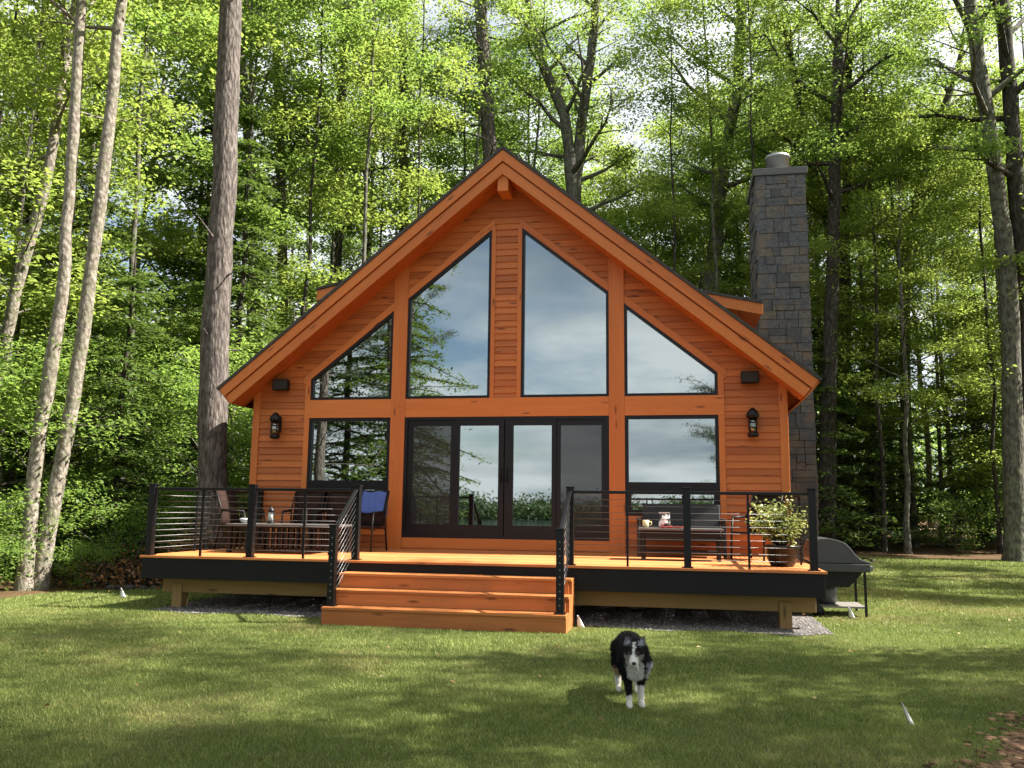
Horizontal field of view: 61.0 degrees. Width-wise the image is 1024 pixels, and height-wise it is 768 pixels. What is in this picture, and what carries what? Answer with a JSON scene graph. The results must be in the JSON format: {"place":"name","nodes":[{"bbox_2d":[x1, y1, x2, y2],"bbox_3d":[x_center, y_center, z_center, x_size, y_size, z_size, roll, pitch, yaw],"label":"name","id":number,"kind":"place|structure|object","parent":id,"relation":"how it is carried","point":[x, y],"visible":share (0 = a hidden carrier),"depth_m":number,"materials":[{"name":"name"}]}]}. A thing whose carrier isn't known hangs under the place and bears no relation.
{"place":"outdoors","nodes":[
{"label":"outdoors","id":0,"kind":"place"},
{"bbox_2d":[0,517,1001,597],"bbox_3d":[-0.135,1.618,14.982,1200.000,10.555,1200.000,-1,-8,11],"label":"ground","id":1,"kind":"structure","parent":0,"point":[929,549],"depth_m":27.18,"materials":[{"name":"brown soil"}]},
{"bbox_2d":[0,328,66,542],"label":"sapling","id":2,"kind":"object","parent":1,"relation":"on","point":[30,377],"visible":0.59,"depth_m":15.94,"materials":[{"name":"green plant"}]},
{"bbox_2d":[0,487,77,589],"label":"shrub","id":3,"kind":"object","parent":1,"relation":"on","point":[9,574],"visible":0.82,"depth_m":14.67,"materials":[{"name":"green plant"}]},
{"bbox_2d":[0,0,120,464],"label":"forest tree","id":4,"kind":"object","parent":1,"relation":"on","point":[13,254],"visible":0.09,"depth_m":26.55,"materials":[{"name":"green plant"}]},
{"bbox_2d":[0,325,151,569],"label":"sapling","id":5,"kind":"object","parent":1,"relation":"on","point":[52,428],"visible":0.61,"depth_m":15.72,"materials":[{"name":"green plant"}]},
{"bbox_2d":[0,0,158,559],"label":"slim tree","id":6,"kind":"object","parent":1,"relation":"on","point":[11,475],"visible":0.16,"depth_m":21.68,"materials":[{"name":"green plant"}]},
{"bbox_2d":[0,0,174,590],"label":"maple tree","id":7,"kind":"object","parent":1,"relation":"on","point":[35,470],"visible":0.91,"depth_m":15.30,"materials":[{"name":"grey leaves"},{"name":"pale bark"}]},
{"bbox_2d":[50,530,126,588],"bbox_3d":[-7.529,3.137,15.222,1.180,1.139,1.271,-5,-10,33],"label":"shrub","id":8,"kind":"object","parent":1,"relation":"on","point":[77,550],"visible":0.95,"depth_m":15.18,"materials":[{"name":"green plant"}]},
{"bbox_2d":[0,71,192,571],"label":"hemlock tree","id":9,"kind":"object","parent":1,"relation":"on","point":[111,207],"visible":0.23,"depth_m":20.38,"materials":[{"name":"green plant"}]},
{"bbox_2d":[5,256,191,571],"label":"hemlock tree","id":10,"kind":"object","parent":1,"relation":"on","point":[122,386],"visible":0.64,"depth_m":18.19,"materials":[{"name":"green plant"}]},
{"bbox_2d":[0,0,197,491],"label":"forest tree","id":11,"kind":"object","parent":1,"relation":"on","point":[28,98],"visible":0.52,"depth_m":19.04,"materials":[{"name":"green leaves"},{"name":"grey bark"}]},
{"bbox_2d":[0,314,197,566],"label":"sapling","id":12,"kind":"object","parent":1,"relation":"on","point":[71,329],"visible":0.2,"depth_m":18.95,"materials":[{"name":"green plant"}]},
{"bbox_2d":[0,0,201,589],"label":"maple tree","id":13,"kind":"object","parent":1,"relation":"on","point":[54,497],"visible":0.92,"depth_m":15.58,"materials":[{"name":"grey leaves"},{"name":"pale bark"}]},
{"bbox_2d":[0,0,208,390],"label":"maple tree","id":14,"kind":"object","parent":1,"relation":"on","point":[49,159],"visible":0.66,"depth_m":18.32,"materials":[{"name":"green leaves"},{"name":"pale bark"}]},
{"bbox_2d":[42,480,173,581],"bbox_3d":[-7.606,2.874,16.419,2.320,2.279,2.499,2,-8,-8],"label":"shrub","id":15,"kind":"object","parent":1,"relation":"on","point":[109,513],"visible":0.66,"depth_m":16.30,"materials":[{"name":"green plant"}]},
{"bbox_2d":[0,523,221,591],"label":"brush pile","id":16,"kind":"object","parent":1,"relation":"on","point":[114,576],"visible":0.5,"depth_m":15.47,"materials":[{"name":"brown plant"}]},
{"bbox_2d":[0,0,265,541],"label":"forest tree","id":17,"kind":"object","parent":1,"relation":"on","point":[178,226],"visible":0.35,"depth_m":23.80,"materials":[{"name":"green plant"}]},
{"bbox_2d":[30,0,283,510],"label":"forest tree","id":18,"kind":"object","parent":1,"relation":"on","point":[145,212],"visible":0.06,"depth_m":32.09,"materials":[{"name":"green plant"}]},
{"bbox_2d":[95,362,252,547],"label":"sapling","id":19,"kind":"object","parent":1,"relation":"on","point":[189,386],"visible":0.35,"depth_m":18.24,"materials":[{"name":"green plant"}]},
{"bbox_2d":[90,116,260,545],"bbox_3d":[-9.841,-1.522,27.101,7.178,14.493,6.231,4,-9,-23],"label":"hemlock tree","id":20,"kind":"object","parent":1,"relation":"on","point":[208,186],"visible":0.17,"depth_m":26.90,"materials":[{"name":"green plant"}]},
{"bbox_2d":[108,0,248,548],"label":"slim tree","id":21,"kind":"object","parent":1,"relation":"on","point":[147,25],"visible":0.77,"depth_m":21.87,"materials":[{"name":"green plant"}]},
{"bbox_2d":[89,320,270,546],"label":"sapling","id":22,"kind":"object","parent":1,"relation":"on","point":[189,359],"visible":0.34,"depth_m":19.69,"materials":[{"name":"green plant"}]},
{"bbox_2d":[39,0,350,524],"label":"forest tree","id":23,"kind":"object","parent":1,"relation":"on","point":[159,264],"visible":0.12,"depth_m":28.16,"materials":[{"name":"green plant"}]},
{"bbox_2d":[127,104,304,551],"bbox_3d":[-7.478,-1.303,23.510,5.947,13.233,5.163,0,-8,1],"label":"hemlock tree","id":24,"kind":"object","parent":1,"relation":"on","point":[249,143],"visible":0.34,"depth_m":23.71,"materials":[{"name":"green plant"}]},
{"bbox_2d":[188,0,278,549],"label":"pine tree","id":25,"kind":"object","parent":1,"relation":"on","point":[212,415],"visible":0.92,"depth_m":17.18,"materials":[{"name":"brown plant"}]},
{"bbox_2d":[172,0,327,353],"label":"maple tree","id":26,"kind":"object","parent":1,"relation":"on","point":[242,93],"visible":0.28,"depth_m":28.21,"materials":[{"name":"green plant"}]},
{"bbox_2d":[119,0,386,514],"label":"forest tree","id":27,"kind":"object","parent":1,"relation":"on","point":[251,215],"visible":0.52,"depth_m":26.66,"materials":[{"name":"green plant"}]},
{"bbox_2d":[173,0,341,371],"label":"slim tree","id":28,"kind":"object","parent":1,"relation":"on","point":[302,16],"visible":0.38,"depth_m":26.20,"materials":[{"name":"green plant"}]},
{"bbox_2d":[188,1,386,325],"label":"maple tree","id":29,"kind":"object","parent":1,"relation":"on","point":[283,197],"visible":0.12,"depth_m":29.94,"materials":[{"name":"green plant"}]},
{"bbox_2d":[211,0,413,315],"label":"slim tree","id":30,"kind":"object","parent":1,"relation":"on","point":[363,53],"visible":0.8,"depth_m":26.07,"materials":[{"name":"green plant"}]},
{"bbox_2d":[239,0,424,282],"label":"maple tree","id":31,"kind":"object","parent":1,"relation":"on","point":[338,262],"visible":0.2,"depth_m":30.37,"materials":[{"name":"green plant"}]},
{"bbox_2d":[232,68,449,462],"bbox_3d":[-5.761,-2.355,28.400,7.023,16.123,7.385,4,-9,-21],"label":"forest tree","id":32,"kind":"object","parent":1,"relation":"on","point":[294,285],"visible":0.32,"depth_m":27.89,"materials":[{"name":"green plant"}]},
{"bbox_2d":[291,0,451,264],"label":"slim tree","id":33,"kind":"object","parent":1,"relation":"on","point":[394,110],"visible":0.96,"depth_m":26.36,"materials":[{"name":"green plant"}]},
{"bbox_2d":[286,0,469,302],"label":"forest tree","id":34,"kind":"object","parent":1,"relation":"on","point":[374,242],"visible":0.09,"depth_m":39.29,"materials":[{"name":"green plant"}]},
{"bbox_2d":[303,45,461,274],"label":"forest tree","id":35,"kind":"object","parent":1,"relation":"on","point":[346,257],"visible":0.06,"depth_m":35.46,"materials":[{"name":"green plant"}]},
{"bbox_2d":[310,0,469,248],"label":"slim tree","id":36,"kind":"object","parent":1,"relation":"on","point":[401,208],"visible":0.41,"depth_m":30.13,"materials":[{"name":"green plant"}]},
{"bbox_2d":[339,0,497,216],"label":"slim tree","id":37,"kind":"object","parent":1,"relation":"on","point":[426,179],"visible":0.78,"depth_m":28.51,"materials":[{"name":"green plant"}]},
{"bbox_2d":[321,571,573,633],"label":"porch steps","id":38,"kind":"structure","parent":1,"relation":"on","point":[519,600],"depth_m":10.81,"materials":[{"name":"orange wood"}]},
{"bbox_2d":[324,489,357,605],"bbox_3d":[-2.208,2.111,11.408,0.142,1.481,0.833,-1,-8,11],"label":"cable railing","id":39,"kind":"object","parent":38,"relation":"on","point":[333,559],"visible":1,"depth_m":11.04,"materials":[{"name":"black metal"}]},
{"bbox_2d":[554,491,571,614],"bbox_3d":[0.651,2.064,10.840,0.142,1.481,0.873,-1,-8,11],"label":"cable railing","id":40,"kind":"object","parent":38,"relation":"on","point":[560,552],"visible":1,"depth_m":10.44,"materials":[{"name":"black metal"}]},
{"bbox_2d":[360,28,544,241],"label":"forest tree","id":41,"kind":"object","parent":1,"relation":"on","point":[464,141],"visible":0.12,"depth_m":33.29,"materials":[{"name":"green plant"}]},
{"bbox_2d":[362,0,574,214],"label":"pine tree","id":42,"kind":"object","parent":1,"relation":"on","point":[489,139],"visible":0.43,"depth_m":32.12,"materials":[{"name":"bark"},{"name":"green broad leaves"}]},
{"bbox_2d":[140,546,826,628],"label":"deck","id":43,"kind":"structure","parent":1,"relation":"on","point":[650,580],"depth_m":11.56,"materials":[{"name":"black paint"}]},
{"bbox_2d":[213,491,265,549],"bbox_3d":[-4.443,2.202,14.194,0.674,0.999,0.590,-2,-9,18],"label":"patio chair","id":44,"kind":"object","parent":43,"relation":"on","point":[229,497],"visible":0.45,"depth_m":14.30,"materials":[{"name":"brown wood"}]},
{"bbox_2d":[142,483,362,559],"bbox_3d":[-3.649,1.915,12.194,3.242,1.011,0.142,-1,-8,11],"label":"cable railing","id":45,"kind":"object","parent":43,"relation":"on","point":[252,489],"visible":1,"depth_m":12.18,"materials":[{"name":"black metal"}]},
{"bbox_2d":[226,523,351,554],"bbox_3d":[-3.451,2.394,13.506,1.740,0.439,0.800,-1,-8,11],"label":"slatted table","id":46,"kind":"object","parent":43,"relation":"on","point":[294,546],"visible":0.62,"depth_m":13.25,"materials":[{"name":"brown wood"}]},
{"bbox_2d":[281,491,324,547],"bbox_3d":[-3.566,2.306,14.849,0.590,0.999,0.674,0,-8,5],"label":"patio chair","id":47,"kind":"object","parent":43,"relation":"on","point":[318,504],"visible":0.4,"depth_m":15.10,"materials":[{"name":"brown wood"}]},
{"bbox_2d":[638,527,723,561],"bbox_3d":[2.473,2.346,12.750,1.220,0.459,0.550,-1,-8,11],"label":"coffee table","id":48,"kind":"object","parent":43,"relation":"on","point":[672,532],"visible":0.98,"depth_m":12.56,"materials":[{"name":"brown wood"}]},
{"bbox_2d":[636,504,726,558],"bbox_3d":[2.669,2.307,13.724,1.360,0.819,0.806,-1,-8,11],"label":"wicker settee","id":49,"kind":"object","parent":43,"relation":"on","point":[653,513],"visible":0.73,"depth_m":14.00,"materials":[{"name":"black wicker"}]},
{"bbox_2d":[566,486,820,570],"bbox_3d":[2.243,1.823,11.065,3.162,1.011,0.142,-1,-8,11],"label":"cable railing","id":50,"kind":"object","parent":43,"relation":"on","point":[686,493],"visible":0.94,"depth_m":11.03,"materials":[{"name":"black metal"}]},
{"bbox_2d":[745,490,807,566],"bbox_3d":[3.548,1.920,11.611,0.864,1.005,0.788,-1,-8,11],"label":"potted shrub","id":51,"kind":"object","parent":43,"relation":"on","point":[785,532],"visible":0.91,"depth_m":11.50,"materials":[{"name":"green plant"}]},
{"bbox_2d":[413,0,568,188],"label":"slim tree","id":52,"kind":"object","parent":1,"relation":"on","point":[455,39],"visible":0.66,"depth_m":31.96,"materials":[{"name":"green plant"}]},
{"bbox_2d":[0,113,1001,525],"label":"woods","id":53,"kind":"object","parent":1,"relation":"on","point":[922,451],"depth_m":34.41,"materials":[{"name":"green plant"}]},
{"bbox_2d":[216,145,822,561],"bbox_3d":[1.089,-0.643,19.661,11.127,9.913,9.985,-1,-8,11],"label":"cabin","id":54,"kind":"object","parent":1,"relation":"on","point":[502,347],"visible":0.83,"depth_m":15.25,"materials":[{"name":"orange wood"}]},
{"bbox_2d":[306,417,390,512],"bbox_3d":[-2.921,1.445,15.575,1.545,1.679,0.088,-1,-8,11],"label":"window","id":55,"kind":"structure","parent":54,"relation":"in","point":[343,453],"depth_m":15.60,"materials":[{"name":"clear glass"}]},
{"bbox_2d":[310,311,393,399],"bbox_3d":[-2.898,-0.513,15.856,1.545,1.619,0.086,-1,-8,11],"label":"window","id":56,"kind":"structure","parent":54,"relation":"in","point":[364,370],"depth_m":15.80,"materials":[{"name":"glass"}]},
{"bbox_2d":[406,230,491,398],"bbox_3d":[-1.119,-1.251,15.619,1.532,3.056,0.086,-1,-8,11],"label":"window","id":57,"kind":"structure","parent":54,"relation":"in","point":[449,318],"depth_m":15.58,"materials":[{"name":"clear glass"}]},
{"bbox_2d":[401,416,609,540],"bbox_3d":[-0.134,1.608,14.989,3.616,2.101,0.170,-1,-8,11],"label":"patio door","id":58,"kind":"structure","parent":54,"relation":"in","point":[455,484],"depth_m":14.99,"materials":[{"name":"clear glass"}]},
{"bbox_2d":[521,228,608,396],"bbox_3d":[0.928,-1.283,15.227,1.532,3.056,0.086,-1,-8,11],"label":"window","id":59,"kind":"structure","parent":54,"relation":"in","point":[565,312],"depth_m":15.19,"materials":[{"name":"clear glass"}]},
{"bbox_2d":[624,303,717,395],"bbox_3d":[2.689,-0.599,14.786,1.545,1.619,0.086,-1,-8,11],"label":"window","id":60,"kind":"structure","parent":54,"relation":"in","point":[655,364],"depth_m":14.78,"materials":[{"name":"glass"}]},
{"bbox_2d":[625,415,720,516],"bbox_3d":[2.666,1.359,14.504,1.545,1.679,0.088,-1,-8,11],"label":"window","id":61,"kind":"structure","parent":54,"relation":"in","point":[663,452],"depth_m":14.52,"materials":[{"name":"clear glass"}]},
{"bbox_2d":[439,0,656,253],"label":"forest tree","id":62,"kind":"object","parent":1,"relation":"on","point":[558,143],"visible":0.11,"depth_m":37.37,"materials":[{"name":"green plant"}]},
{"bbox_2d":[467,0,635,187],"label":"slim tree","id":63,"kind":"object","parent":1,"relation":"on","point":[588,127],"visible":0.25,"depth_m":35.07,"materials":[{"name":"green plant"}]},
{"bbox_2d":[463,0,669,210],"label":"maple tree","id":64,"kind":"object","parent":1,"relation":"on","point":[571,167],"visible":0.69,"depth_m":32.28,"materials":[{"name":"grey bark"},{"name":"green leaves"}]},
{"bbox_2d":[478,0,663,222],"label":"maple tree","id":65,"kind":"object","parent":1,"relation":"on","point":[581,109],"visible":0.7,"depth_m":32.47,"materials":[{"name":"green plant"}]},
{"bbox_2d":[595,154,728,292],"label":"forest tree","id":66,"kind":"object","parent":1,"relation":"on","point":[662,252],"visible":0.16,"depth_m":36.05,"materials":[{"name":"green plant"}]},
{"bbox_2d":[593,0,746,270],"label":"slim tree","id":67,"kind":"object","parent":1,"relation":"on","point":[677,8],"visible":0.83,"depth_m":31.08,"materials":[{"name":"green plant"}]},
{"bbox_2d":[590,97,749,297],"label":"forest tree","id":68,"kind":"object","parent":1,"relation":"on","point":[660,132],"visible":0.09,"depth_m":38.37,"materials":[{"name":"green plant"}]},
{"bbox_2d":[624,173,750,297],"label":"forest tree","id":69,"kind":"object","parent":1,"relation":"on","point":[730,289],"visible":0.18,"depth_m":32.70,"materials":[{"name":"green plant"}]},
{"bbox_2d":[607,0,793,292],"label":"slim tree","id":70,"kind":"object","parent":1,"relation":"on","point":[662,91],"visible":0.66,"depth_m":31.42,"materials":[{"name":"green plant"}]},
{"bbox_2d":[603,0,823,291],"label":"maple tree","id":71,"kind":"object","parent":1,"relation":"on","point":[722,190],"visible":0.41,"depth_m":33.10,"materials":[{"name":"green plant"}]},
{"bbox_2d":[645,78,824,372],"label":"forest tree","id":72,"kind":"object","parent":1,"relation":"on","point":[737,243],"visible":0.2,"depth_m":35.49,"materials":[{"name":"green plant"}]},
{"bbox_2d":[658,0,842,214],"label":"slim tree","id":73,"kind":"object","parent":1,"relation":"on","point":[782,131],"visible":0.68,"depth_m":29.89,"materials":[{"name":"green plant"}]},
{"bbox_2d":[705,0,906,545],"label":"maple tree","id":74,"kind":"object","parent":1,"relation":"on","point":[799,101],"visible":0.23,"depth_m":31.63,"materials":[{"name":"green plant"}]},
{"bbox_2d":[724,160,888,457],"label":"forest tree","id":75,"kind":"object","parent":1,"relation":"on","point":[811,279],"visible":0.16,"depth_m":30.71,"materials":[{"name":"green plant"}]},
{"bbox_2d":[723,0,891,186],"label":"slim tree","id":76,"kind":"object","parent":1,"relation":"on","point":[810,101],"visible":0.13,"depth_m":34.43,"materials":[{"name":"green plant"}]},
{"bbox_2d":[702,0,953,539],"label":"maple tree","id":77,"kind":"object","parent":1,"relation":"on","point":[835,191],"visible":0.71,"depth_m":28.78,"materials":[{"name":"green plant"}]},
{"bbox_2d":[715,42,972,394],"bbox_3d":[13.048,-3.451,34.087,10.134,19.881,9.846,-1,-8,9],"label":"forest tree","id":78,"kind":"object","parent":1,"relation":"on","point":[808,183],"visible":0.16,"depth_m":32.52,"materials":[{"name":"green plant"}]},
{"bbox_2d":[731,0,957,546],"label":"maple tree","id":79,"kind":"object","parent":1,"relation":"on","point":[847,282],"visible":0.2,"depth_m":32.46,"materials":[{"name":"green plant"}]},
{"bbox_2d":[811,325,903,547],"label":"hemlock tree","id":80,"kind":"object","parent":1,"relation":"on","point":[844,452],"visible":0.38,"depth_m":27.89,"materials":[{"name":"green plant"}]},
{"bbox_2d":[785,0,956,552],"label":"slim tree","id":81,"kind":"object","parent":1,"relation":"on","point":[884,544],"visible":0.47,"depth_m":29.51,"materials":[{"name":"green plant"}]},
{"bbox_2d":[789,79,982,513],"bbox_3d":[12.741,-2.687,32.767,8.192,17.987,8.432,1,-8,-5],"label":"forest tree","id":82,"kind":"object","parent":1,"relation":"on","point":[850,325],"visible":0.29,"depth_m":30.87,"materials":[{"name":"green plant"}]},
{"bbox_2d":[824,0,950,547],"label":"slim tree","id":83,"kind":"object","parent":1,"relation":"on","point":[913,499],"visible":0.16,"depth_m":32.13,"materials":[{"name":"green plant"}]},
{"bbox_2d":[816,299,962,549],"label":"hemlock tree","id":84,"kind":"object","parent":1,"relation":"on","point":[874,506],"visible":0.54,"depth_m":29.87,"materials":[{"name":"green plant"}]},
{"bbox_2d":[808,95,1003,553],"bbox_3d":[11.973,-1.895,28.234,7.322,15.147,7.114,1,-8,-1],"label":"forest tree","id":85,"kind":"object","parent":1,"relation":"on","point":[930,402],"visible":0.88,"depth_m":27.84,"materials":[{"name":"green plant"}]},
{"bbox_2d":[795,0,1023,413],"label":"maple tree","id":86,"kind":"object","parent":1,"relation":"on","point":[1013,144],"visible":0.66,"depth_m":26.67,"materials":[{"name":"green plant"}]},
{"bbox_2d":[853,305,972,537],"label":"hemlock tree","id":87,"kind":"object","parent":1,"relation":"on","point":[922,481],"visible":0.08,"depth_m":36.24,"materials":[{"name":"green plant"}]},
{"bbox_2d":[841,110,1003,546],"bbox_3d":[15.372,-1.786,32.072,6.800,16.123,7.150,-6,-10,39],"label":"forest tree","id":88,"kind":"object","parent":1,"relation":"on","point":[896,368],"visible":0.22,"depth_m":31.24,"materials":[{"name":"green plant"}]},
{"bbox_2d":[852,85,1000,541],"bbox_3d":[18.352,-2.829,35.370,9.130,18.934,8.870,-2,-9,18],"label":"forest tree","id":89,"kind":"object","parent":1,"relation":"on","point":[933,104],"visible":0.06,"depth_m":35.04,"materials":[{"name":"green plant"}]},
{"bbox_2d":[841,69,1023,534],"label":"forest tree","id":90,"kind":"object","parent":1,"relation":"on","point":[983,263],"visible":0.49,"depth_m":28.65,"materials":[{"name":"green plant"}]},
{"bbox_2d":[841,0,1023,544],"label":"maple tree","id":91,"kind":"object","parent":1,"relation":"on","point":[948,91],"visible":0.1,"depth_m":33.40,"materials":[{"name":"green plant"}]},
{"bbox_2d":[853,0,1023,561],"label":"maple tree","id":92,"kind":"object","parent":1,"relation":"on","point":[972,21],"visible":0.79,"depth_m":25.82,"materials":[{"name":"green plant"}]},
{"bbox_2d":[911,341,1003,547],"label":"hemlock tree","id":93,"kind":"object","parent":1,"relation":"on","point":[975,506],"visible":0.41,"depth_m":30.42,"materials":[{"name":"green plant"}]},
{"bbox_2d":[894,0,1023,552],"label":"slim tree","id":94,"kind":"object","parent":1,"relation":"on","point":[999,537],"visible":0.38,"depth_m":28.77,"materials":[{"name":"green plant"}]},
{"bbox_2d":[917,487,1002,552],"bbox_3d":[14.206,4.447,27.886,2.472,2.564,2.664,5,-9,-30],"label":"shrub","id":95,"kind":"object","parent":1,"relation":"on","point":[948,507],"visible":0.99,"depth_m":27.78,"materials":[{"name":"green plant"}]},
{"bbox_2d":[920,199,1002,503],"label":"forest tree","id":96,"kind":"object","parent":1,"relation":"on","point":[997,348],"visible":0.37,"depth_m":29.79,"materials":[{"name":"green plant"}]},
{"bbox_2d":[0,556,1023,767],"bbox_3d":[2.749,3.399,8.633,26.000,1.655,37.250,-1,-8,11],"label":"lawn","id":97,"kind":"structure","parent":0,"point":[125,721],"depth_m":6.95,"materials":[{"name":"green plant"}]},
{"bbox_2d":[150,594,833,635],"bbox_3d":[-0.278,3.287,12.773,9.000,0.001,3.625,-1,-8,11],"label":"gravel bed","id":98,"kind":"object","parent":97,"relation":"on","point":[695,611],"visible":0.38,"depth_m":12.15,"materials":[{"name":"grey gravel"}]},
{"bbox_2d":[609,630,653,708],"bbox_3d":[0.949,2.216,6.856,0.324,0.564,1.095,1,-8,1],"label":"dog","id":99,"kind":"object","parent":97,"relation":"on","point":[631,660],"visible":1,"depth_m":6.63},
{"bbox_2d":[803,537,874,617],"bbox_3d":[4.760,2.798,12.678,0.896,1.100,0.860,-1,-8,11],"label":"gas grill","id":100,"kind":"object","parent":97,"relation":"on","point":[841,564],"visible":0.63,"depth_m":12.35,"materials":[{"name":"black metal"}]},
{"bbox_2d":[990,717,1023,767],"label":"mulch bed","id":101,"kind":"object","parent":97,"relation":"on","point":[1008,741],"visible":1,"depth_m":5.59,"materials":[{"name":"brown wood"}]},
{"bbox_2d":[876,698,1023,767],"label":"mulch chips","id":102,"kind":"object","parent":101,"relation":"on","point":[1005,752],"visible":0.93,"depth_m":5.57,"materials":[{"name":"brown wood"}]},
{"bbox_2d":[0,0,1023,498],"label":"sky","id":103,"kind":"structure","parent":0,"point":[1017,48],"materials":[{"name":"white"}]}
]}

